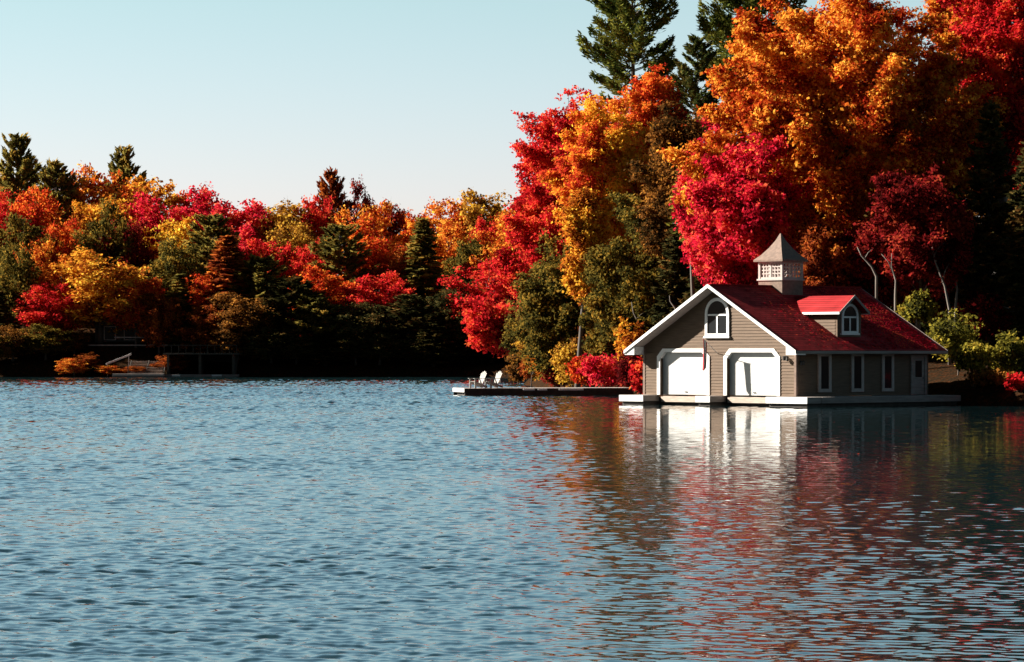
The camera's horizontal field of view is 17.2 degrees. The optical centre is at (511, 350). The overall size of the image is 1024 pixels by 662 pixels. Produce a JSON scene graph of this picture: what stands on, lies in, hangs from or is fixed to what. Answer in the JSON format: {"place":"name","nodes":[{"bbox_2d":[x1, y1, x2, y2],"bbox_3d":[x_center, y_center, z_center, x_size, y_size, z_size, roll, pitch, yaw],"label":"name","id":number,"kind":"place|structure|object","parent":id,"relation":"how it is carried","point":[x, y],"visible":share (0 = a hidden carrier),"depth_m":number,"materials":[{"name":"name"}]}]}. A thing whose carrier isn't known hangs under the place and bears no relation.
{"place":"outdoors","nodes":[
{"label":"outdoors","id":0,"kind":"place"},
{"bbox_2d":[0,0,1013,274],"label":"sky","id":1,"kind":"structure","parent":0,"point":[251,99],"materials":[{"name":"blue"}]},
{"bbox_2d":[0,377,1023,661],"bbox_3d":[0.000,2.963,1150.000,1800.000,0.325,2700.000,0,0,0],"label":"water","id":2,"kind":"structure","parent":0,"point":[288,519],"depth_m":56.80,"materials":[{"name":"blue liquid"}]},
{"bbox_2d":[453,387,633,395],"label":"dock","id":3,"kind":"object","parent":2,"relation":"in","point":[552,391],"visible":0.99,"depth_m":221.18,"materials":[{"name":"white paint"}]},
{"bbox_2d":[619,394,960,406],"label":"boathouse deck","id":4,"kind":"structure","parent":2,"relation":"in","point":[849,401],"depth_m":180.92,"materials":[{"name":"white paint"}]},
{"bbox_2d":[624,233,947,405],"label":"boathouse","id":5,"kind":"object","parent":4,"relation":"on","point":[744,335],"visible":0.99,"depth_m":182.17,"materials":[{"name":"beige wood"}]},
{"bbox_2d":[663,352,705,394],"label":"boat door","id":6,"kind":"structure","parent":5,"relation":"in","point":[683,374],"depth_m":184.07,"materials":[{"name":"white paint"}]},
{"bbox_2d":[703,298,730,337],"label":"window","id":7,"kind":"structure","parent":5,"relation":"in","point":[717,312],"depth_m":181.92,"materials":[{"name":"white paint"}]},
{"bbox_2d":[730,352,776,395],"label":"boat door","id":8,"kind":"structure","parent":5,"relation":"in","point":[751,373],"depth_m":180.42,"materials":[{"name":"white paint"}]},
{"bbox_2d":[817,354,831,391],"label":"window","id":9,"kind":"structure","parent":5,"relation":"in","point":[824,362],"depth_m":179.49,"materials":[{"name":"white glass"}]},
{"bbox_2d":[728,286,939,348],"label":"roof leaves","id":10,"kind":"object","parent":5,"relation":"on","point":[892,324],"visible":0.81,"depth_m":185.49,"materials":[{"name":"red plant"}]},
{"bbox_2d":[910,355,926,394],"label":"side door","id":11,"kind":"structure","parent":5,"relation":"in","point":[918,363],"depth_m":184.94,"materials":[{"name":"white paint"}]},
{"bbox_2d":[0,293,1023,404],"bbox_3d":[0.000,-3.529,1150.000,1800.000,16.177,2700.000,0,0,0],"label":"ground","id":12,"kind":"structure","parent":0,"point":[943,377],"depth_m":377.69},
{"bbox_2d":[0,325,36,361],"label":"broadleaf tree","id":13,"kind":"object","parent":12,"relation":"on","point":[17,338],"visible":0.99,"depth_m":378.69,"materials":[{"name":"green plant"}]},
{"bbox_2d":[0,132,45,218],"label":"pine tree","id":14,"kind":"object","parent":12,"relation":"on","point":[27,167],"visible":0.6,"depth_m":431.06,"materials":[{"name":"green plant"}]},
{"bbox_2d":[0,245,51,332],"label":"broadleaf tree","id":15,"kind":"object","parent":12,"relation":"on","point":[19,276],"visible":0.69,"depth_m":386.49,"materials":[{"name":"green plant"}]},
{"bbox_2d":[0,211,58,282],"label":"broadleaf tree","id":16,"kind":"object","parent":12,"relation":"on","point":[27,234],"visible":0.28,"depth_m":400.15,"materials":[{"name":"green plant"}]},
{"bbox_2d":[1,184,70,247],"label":"broadleaf tree","id":17,"kind":"object","parent":12,"relation":"on","point":[48,210],"visible":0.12,"depth_m":414.38,"materials":[{"name":"orange plant"}]},
{"bbox_2d":[13,238,59,309],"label":"broadleaf tree","id":18,"kind":"object","parent":12,"relation":"on","point":[41,258],"visible":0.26,"depth_m":391.44,"materials":[{"name":"orange plant"}]},
{"bbox_2d":[19,323,76,359],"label":"broadleaf tree","id":19,"kind":"object","parent":12,"relation":"on","point":[47,340],"visible":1,"depth_m":378.26,"materials":[{"name":"green plant"}]},
{"bbox_2d":[10,282,91,336],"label":"broadleaf tree","id":20,"kind":"object","parent":12,"relation":"on","point":[47,314],"visible":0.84,"depth_m":382.76,"materials":[{"name":"red plant"}]},
{"bbox_2d":[28,158,83,226],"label":"pine tree","id":21,"kind":"object","parent":12,"relation":"on","point":[52,175],"visible":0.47,"depth_m":426.95,"materials":[{"name":"green plant"}]},
{"bbox_2d":[34,253,81,330],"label":"broadleaf tree","id":22,"kind":"object","parent":12,"relation":"on","point":[53,279],"visible":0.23,"depth_m":388.77,"materials":[{"name":"orange plant"}]},
{"bbox_2d":[33,216,87,269],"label":"broadleaf tree","id":23,"kind":"object","parent":12,"relation":"on","point":[52,231],"visible":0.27,"depth_m":403.61,"materials":[{"name":"orange plant"}]},
{"bbox_2d":[40,191,139,263],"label":"broadleaf tree","id":24,"kind":"object","parent":12,"relation":"on","point":[90,211],"visible":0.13,"depth_m":411.80,"materials":[{"name":"yellow plant"}]},
{"bbox_2d":[64,170,137,233],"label":"broadleaf tree","id":25,"kind":"object","parent":12,"relation":"on","point":[95,192],"visible":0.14,"depth_m":428.73,"materials":[{"name":"orange plant"}]},
{"bbox_2d":[69,194,137,272],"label":"broadleaf tree","id":26,"kind":"object","parent":12,"relation":"on","point":[96,232],"visible":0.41,"depth_m":400.59,"materials":[{"name":"green plant"}]},
{"bbox_2d":[49,244,161,343],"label":"broadleaf tree","id":27,"kind":"object","parent":12,"relation":"on","point":[92,293],"visible":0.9,"depth_m":382.93,"materials":[{"name":"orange plant"}]},
{"bbox_2d":[89,318,147,345],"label":"cottage","id":28,"kind":"structure","parent":12,"relation":"on","point":[124,336],"depth_m":385.97,"materials":[{"name":"brown wood"}]},
{"bbox_2d":[102,144,150,195],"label":"pine tree","id":29,"kind":"object","parent":12,"relation":"on","point":[122,157],"visible":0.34,"depth_m":439.03,"materials":[{"name":"green plant"}]},
{"bbox_2d":[95,218,160,278],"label":"broadleaf tree","id":30,"kind":"object","parent":12,"relation":"on","point":[143,256],"visible":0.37,"depth_m":402.32,"materials":[{"name":"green plant"}]},
{"bbox_2d":[99,277,169,347],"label":"broadleaf tree","id":31,"kind":"object","parent":12,"relation":"on","point":[140,307],"visible":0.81,"depth_m":382.37,"materials":[{"name":"orange plant"}]},
{"bbox_2d":[101,174,185,225],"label":"broadleaf tree","id":32,"kind":"object","parent":12,"relation":"on","point":[168,201],"visible":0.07,"depth_m":430.24,"materials":[{"name":"orange plant"}]},
{"bbox_2d":[121,188,173,252],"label":"broadleaf tree","id":33,"kind":"object","parent":12,"relation":"on","point":[146,212],"visible":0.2,"depth_m":416.57,"materials":[{"name":"red plant"}]},
{"bbox_2d":[131,290,186,353],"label":"broadleaf tree","id":34,"kind":"object","parent":12,"relation":"on","point":[159,322],"visible":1,"depth_m":380.97,"materials":[{"name":"green plant"}]},
{"bbox_2d":[139,216,206,275],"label":"broadleaf tree","id":35,"kind":"object","parent":12,"relation":"on","point":[182,227],"visible":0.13,"depth_m":407.63,"materials":[{"name":"yellow plant"}]},
{"bbox_2d":[143,235,206,299],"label":"broadleaf tree","id":36,"kind":"object","parent":12,"relation":"on","point":[166,272],"visible":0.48,"depth_m":390.12,"materials":[{"name":"green plant"}]},
{"bbox_2d":[162,273,199,350],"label":"spruce tree","id":37,"kind":"object","parent":12,"relation":"on","point":[179,288],"visible":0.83,"depth_m":383.40,"materials":[{"name":"green plant"}]},
{"bbox_2d":[151,181,247,260],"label":"broadleaf tree","id":38,"kind":"object","parent":12,"relation":"on","point":[201,203],"visible":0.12,"depth_m":417.15,"materials":[{"name":"red plant"}]},
{"bbox_2d":[163,345,242,376],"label":"boathouse","id":39,"kind":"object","parent":12,"relation":"on","point":[202,359],"visible":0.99,"depth_m":374.00,"materials":[{"name":"brown wood"}]},
{"bbox_2d":[182,271,226,347],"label":"broadleaf tree","id":40,"kind":"object","parent":12,"relation":"on","point":[199,287],"visible":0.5,"depth_m":384.54,"materials":[{"name":"orange plant"}]},
{"bbox_2d":[172,304,238,352],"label":"broadleaf tree","id":41,"kind":"object","parent":12,"relation":"on","point":[202,336],"visible":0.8,"depth_m":379.95,"materials":[{"name":"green plant"}]},
{"bbox_2d":[179,213,241,284],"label":"pine tree","id":42,"kind":"object","parent":12,"relation":"on","point":[213,231],"visible":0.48,"depth_m":400.86,"materials":[{"name":"green plant"}]},
{"bbox_2d":[199,235,264,350],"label":"spruce tree","id":43,"kind":"object","parent":12,"relation":"on","point":[229,253],"visible":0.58,"depth_m":384.99,"materials":[{"name":"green plant"}]},
{"bbox_2d":[191,291,288,352],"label":"broadleaf tree","id":44,"kind":"object","parent":12,"relation":"on","point":[248,320],"visible":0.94,"depth_m":378.91,"materials":[{"name":"brown plant"}]},
{"bbox_2d":[219,198,277,255],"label":"broadleaf tree","id":45,"kind":"object","parent":12,"relation":"on","point":[255,210],"visible":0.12,"depth_m":420.50,"materials":[{"name":"red plant"}]},
{"bbox_2d":[225,253,297,314],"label":"pine tree","id":46,"kind":"object","parent":12,"relation":"on","point":[259,268],"visible":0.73,"depth_m":384.44,"materials":[{"name":"green plant"}]},
{"bbox_2d":[240,237,292,277],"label":"broadleaf tree","id":47,"kind":"object","parent":12,"relation":"on","point":[259,246],"visible":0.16,"depth_m":403.94,"materials":[{"name":"red plant"}]},
{"bbox_2d":[260,220,319,318],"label":"broadleaf tree","id":48,"kind":"object","parent":12,"relation":"on","point":[300,238],"visible":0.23,"depth_m":408.38,"materials":[{"name":"yellow plant"}]},
{"bbox_2d":[253,276,333,358],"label":"pine tree","id":49,"kind":"object","parent":12,"relation":"on","point":[296,286],"visible":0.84,"depth_m":381.34,"materials":[{"name":"green plant"}]},
{"bbox_2d":[253,198,335,275],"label":"broadleaf tree","id":50,"kind":"object","parent":12,"relation":"on","point":[282,216],"visible":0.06,"depth_m":420.83,"materials":[{"name":"yellow plant"}]},
{"bbox_2d":[280,236,336,311],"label":"broadleaf tree","id":51,"kind":"object","parent":12,"relation":"on","point":[300,260],"visible":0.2,"depth_m":399.20,"materials":[{"name":"red plant"}]},
{"bbox_2d":[283,294,343,340],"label":"pine tree","id":52,"kind":"object","parent":12,"relation":"on","point":[320,304],"visible":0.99,"depth_m":379.72,"materials":[{"name":"green plant"}]},
{"bbox_2d":[289,194,343,274],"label":"broadleaf tree","id":53,"kind":"object","parent":12,"relation":"on","point":[323,214],"visible":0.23,"depth_m":420.89,"materials":[{"name":"red plant"}]},
{"bbox_2d":[287,264,358,335],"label":"broadleaf tree","id":54,"kind":"object","parent":12,"relation":"on","point":[328,285],"visible":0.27,"depth_m":387.62,"materials":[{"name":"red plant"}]},
{"bbox_2d":[316,166,350,224],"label":"pine tree","id":55,"kind":"object","parent":12,"relation":"on","point":[334,188],"visible":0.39,"depth_m":429.18,"materials":[{"name":"brown plant"}]},
{"bbox_2d":[307,223,380,297],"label":"pine tree","id":56,"kind":"object","parent":12,"relation":"on","point":[329,249],"visible":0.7,"depth_m":396.90,"materials":[{"name":"green plant"}]},
{"bbox_2d":[311,299,396,361],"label":"broadleaf tree","id":57,"kind":"object","parent":12,"relation":"on","point":[359,314],"visible":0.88,"depth_m":379.49,"materials":[{"name":"green plant"}]},
{"bbox_2d":[324,215,412,295],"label":"broadleaf tree","id":58,"kind":"object","parent":12,"relation":"on","point":[381,255],"visible":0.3,"depth_m":401.79,"materials":[{"name":"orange plant"}]},
{"bbox_2d":[333,199,405,275],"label":"broadleaf tree","id":59,"kind":"object","parent":12,"relation":"on","point":[379,221],"visible":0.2,"depth_m":417.21,"materials":[{"name":"orange plant"}]},
{"bbox_2d":[336,269,416,321],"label":"broadleaf tree","id":60,"kind":"object","parent":12,"relation":"on","point":[367,294],"visible":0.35,"depth_m":387.06,"materials":[{"name":"red plant"}]},
{"bbox_2d":[370,244,425,294],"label":"broadleaf tree","id":61,"kind":"object","parent":12,"relation":"on","point":[400,267],"visible":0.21,"depth_m":396.85,"materials":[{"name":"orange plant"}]},
{"bbox_2d":[370,294,437,360],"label":"pine tree","id":62,"kind":"object","parent":12,"relation":"on","point":[410,306],"visible":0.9,"depth_m":380.62,"materials":[{"name":"green plant"}]},
{"bbox_2d":[396,217,450,332],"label":"spruce tree","id":63,"kind":"object","parent":12,"relation":"on","point":[429,271],"visible":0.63,"depth_m":395.05,"materials":[{"name":"green plant"}]},
{"bbox_2d":[402,312,460,366],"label":"spruce tree","id":64,"kind":"object","parent":12,"relation":"on","point":[433,332],"visible":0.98,"depth_m":377.88,"materials":[{"name":"green plant"}]},
{"bbox_2d":[403,197,467,257],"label":"broadleaf tree","id":65,"kind":"object","parent":12,"relation":"on","point":[434,206],"visible":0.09,"depth_m":423.80,"materials":[{"name":"orange plant"}]},
{"bbox_2d":[424,218,474,290],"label":"broadleaf tree","id":66,"kind":"object","parent":12,"relation":"on","point":[450,230],"visible":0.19,"depth_m":407.87,"materials":[{"name":"orange plant"}]},
{"bbox_2d":[420,279,481,357],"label":"broadleaf tree","id":67,"kind":"object","parent":12,"relation":"on","point":[441,301],"visible":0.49,"depth_m":378.89,"materials":[{"name":"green plant"}]},
{"bbox_2d":[440,234,492,289],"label":"broadleaf tree","id":68,"kind":"object","parent":12,"relation":"on","point":[466,251],"visible":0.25,"depth_m":398.49,"materials":[{"name":"green plant"}]},
{"bbox_2d":[436,253,525,362],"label":"broadleaf tree","id":69,"kind":"object","parent":12,"relation":"on","point":[491,288],"visible":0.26,"depth_m":377.77,"materials":[{"name":"red plant"}]},
{"bbox_2d":[448,188,513,248],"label":"broadleaf tree","id":70,"kind":"object","parent":12,"relation":"on","point":[475,211],"visible":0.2,"depth_m":419.40,"materials":[{"name":"yellow plant"}]},
{"bbox_2d":[454,295,522,357],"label":"maple tree","id":71,"kind":"object","parent":12,"relation":"on","point":[484,321],"visible":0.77,"depth_m":341.14,"materials":[{"name":"red plant"}]},
{"bbox_2d":[459,226,524,296],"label":"broadleaf tree","id":72,"kind":"object","parent":12,"relation":"on","point":[483,239],"visible":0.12,"depth_m":396.08,"materials":[{"name":"orange plant"}]},
{"bbox_2d":[499,298,528,383],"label":"shrub","id":73,"kind":"object","parent":12,"relation":"on","point":[510,319],"visible":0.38,"depth_m":299.56,"materials":[{"name":"green plant"}]},
{"bbox_2d":[488,171,571,299],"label":"maple tree","id":74,"kind":"object","parent":12,"relation":"on","point":[535,204],"visible":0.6,"depth_m":260.69,"materials":[{"name":"red plant"}]},
{"bbox_2d":[508,228,589,387],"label":"oak tree","id":75,"kind":"object","parent":12,"relation":"on","point":[551,311],"visible":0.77,"depth_m":248.45,"materials":[{"name":"green plant"}]},
{"bbox_2d":[509,85,608,220],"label":"maple tree","id":76,"kind":"object","parent":12,"relation":"on","point":[536,158],"visible":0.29,"depth_m":268.61,"materials":[{"name":"red plant"}]},
{"bbox_2d":[548,339,586,387],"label":"shrub","id":77,"kind":"object","parent":12,"relation":"on","point":[566,354],"visible":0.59,"depth_m":245.47,"materials":[{"name":"yellow plant"}]},
{"bbox_2d":[557,186,615,386],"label":"maple tree","id":78,"kind":"object","parent":12,"relation":"on","point":[584,218],"visible":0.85,"depth_m":242.30,"materials":[{"name":"yellow plant"}]},
{"bbox_2d":[536,92,655,290],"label":"maple tree","id":79,"kind":"object","parent":12,"relation":"on","point":[601,156],"visible":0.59,"depth_m":248.11,"materials":[{"name":"orange plant"}]},
{"bbox_2d":[576,351,619,386],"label":"shrub","id":80,"kind":"object","parent":12,"relation":"on","point":[597,368],"visible":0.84,"depth_m":235.24,"materials":[{"name":"red plant"}]},
{"bbox_2d":[575,286,621,360],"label":"oak tree","id":81,"kind":"object","parent":12,"relation":"on","point":[595,344],"visible":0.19,"depth_m":239.94,"materials":[{"name":"green plant"}]},
{"bbox_2d":[579,190,668,347],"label":"oak tree","id":82,"kind":"object","parent":12,"relation":"on","point":[626,283],"visible":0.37,"depth_m":235.86,"materials":[{"name":"green plant"}]},
{"bbox_2d":[575,0,679,109],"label":"pine tree","id":83,"kind":"object","parent":12,"relation":"on","point":[610,54],"visible":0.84,"depth_m":274.44,"materials":[{"name":"green plant"}]},
{"bbox_2d":[612,316,647,360],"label":"shrub","id":84,"kind":"object","parent":12,"relation":"on","point":[624,342],"visible":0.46,"depth_m":231.81,"materials":[{"name":"orange plant"}]},
{"bbox_2d":[617,62,693,158],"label":"maple tree","id":85,"kind":"object","parent":12,"relation":"on","point":[652,87],"visible":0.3,"depth_m":261.07,"materials":[{"name":"orange plant"}]},
{"bbox_2d":[623,100,708,302],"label":"oak tree","id":86,"kind":"object","parent":12,"relation":"on","point":[659,185],"visible":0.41,"depth_m":234.87,"materials":[{"name":"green plant"}]},
{"bbox_2d":[645,227,690,324],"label":"hemlock tree","id":87,"kind":"object","parent":12,"relation":"on","point":[663,308],"visible":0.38,"depth_m":232.45,"materials":[{"name":"green plant"}]},
{"bbox_2d":[669,117,725,279],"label":"maple tree","id":88,"kind":"object","parent":12,"relation":"on","point":[684,221],"visible":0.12,"depth_m":220.28,"materials":[{"name":"red plant"}]},
{"bbox_2d":[666,34,737,161],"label":"pine tree","id":89,"kind":"object","parent":12,"relation":"on","point":[696,94],"visible":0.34,"depth_m":267.24,"materials":[{"name":"green plant"}]},
{"bbox_2d":[676,132,812,286],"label":"maple tree","id":90,"kind":"object","parent":12,"relation":"on","point":[735,231],"visible":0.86,"depth_m":204.74,"materials":[{"name":"red plant"}]},
{"bbox_2d":[693,0,816,125],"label":"pine tree","id":91,"kind":"object","parent":12,"relation":"on","point":[721,24],"visible":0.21,"depth_m":277.38,"materials":[{"name":"green plant"}]},
{"bbox_2d":[787,222,854,286],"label":"oak tree","id":92,"kind":"object","parent":12,"relation":"on","point":[822,251],"visible":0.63,"depth_m":200.87,"materials":[{"name":"orange plant"}]},
{"bbox_2d":[656,0,1009,248],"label":"oak tree","id":93,"kind":"object","parent":12,"relation":"on","point":[843,148],"visible":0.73,"depth_m":207.85,"materials":[{"name":"orange plant"}]},
{"bbox_2d":[835,219,904,306],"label":"maple tree","id":94,"kind":"object","parent":12,"relation":"on","point":[861,274],"visible":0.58,"depth_m":201.53,"materials":[{"name":"red plant"}]},
{"bbox_2d":[896,288,939,330],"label":"shrub","id":95,"kind":"object","parent":12,"relation":"on","point":[917,306],"visible":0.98,"depth_m":195.63,"materials":[{"name":"green plant"}]},
{"bbox_2d":[863,161,977,329],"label":"maple tree","id":96,"kind":"object","parent":12,"relation":"on","point":[923,217],"visible":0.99,"depth_m":198.55,"materials":[{"name":"red plant"}]},
{"bbox_2d":[925,308,985,374],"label":"shrub","id":97,"kind":"object","parent":12,"relation":"on","point":[949,334],"visible":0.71,"depth_m":191.31,"materials":[{"name":"green plant"}]},
{"bbox_2d":[923,0,1009,289],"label":"maple tree","id":98,"kind":"object","parent":12,"relation":"on","point":[934,7],"visible":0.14,"depth_m":220.56,"materials":[{"name":"red plant"}]},
{"bbox_2d":[948,340,995,386],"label":"shrub","id":99,"kind":"object","parent":12,"relation":"on","point":[975,355],"visible":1,"depth_m":187.51,"materials":[{"name":"green plant"}]},
{"bbox_2d":[935,0,1023,308],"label":"maple tree","id":100,"kind":"object","parent":12,"relation":"on","point":[995,49],"visible":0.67,"depth_m":211.97,"materials":[{"name":"red plant"}]},
{"bbox_2d":[942,99,1023,345],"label":"hemlock tree","id":101,"kind":"object","parent":12,"relation":"on","point":[992,221],"visible":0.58,"depth_m":204.39,"materials":[{"name":"green plant"}]},
{"bbox_2d":[951,291,1014,342],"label":"shrub","id":102,"kind":"object","parent":12,"relation":"on","point":[990,322],"visible":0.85,"depth_m":198.24,"materials":[{"name":"green plant"}]},
{"bbox_2d":[958,366,1019,387],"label":"shrub","id":103,"kind":"object","parent":12,"relation":"on","point":[995,375],"visible":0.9,"depth_m":186.13,"materials":[{"name":"green plant"}]},
{"bbox_2d":[988,328,1023,372],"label":"shrub","id":104,"kind":"object","parent":12,"relation":"on","point":[1008,353],"visible":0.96,"depth_m":188.29,"materials":[{"name":"green plant"}]},
{"bbox_2d":[990,141,1023,340],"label":"hemlock tree","id":105,"kind":"object","parent":12,"relation":"on","point":[1011,287],"visible":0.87,"depth_m":199.48,"materials":[{"name":"green plant"}]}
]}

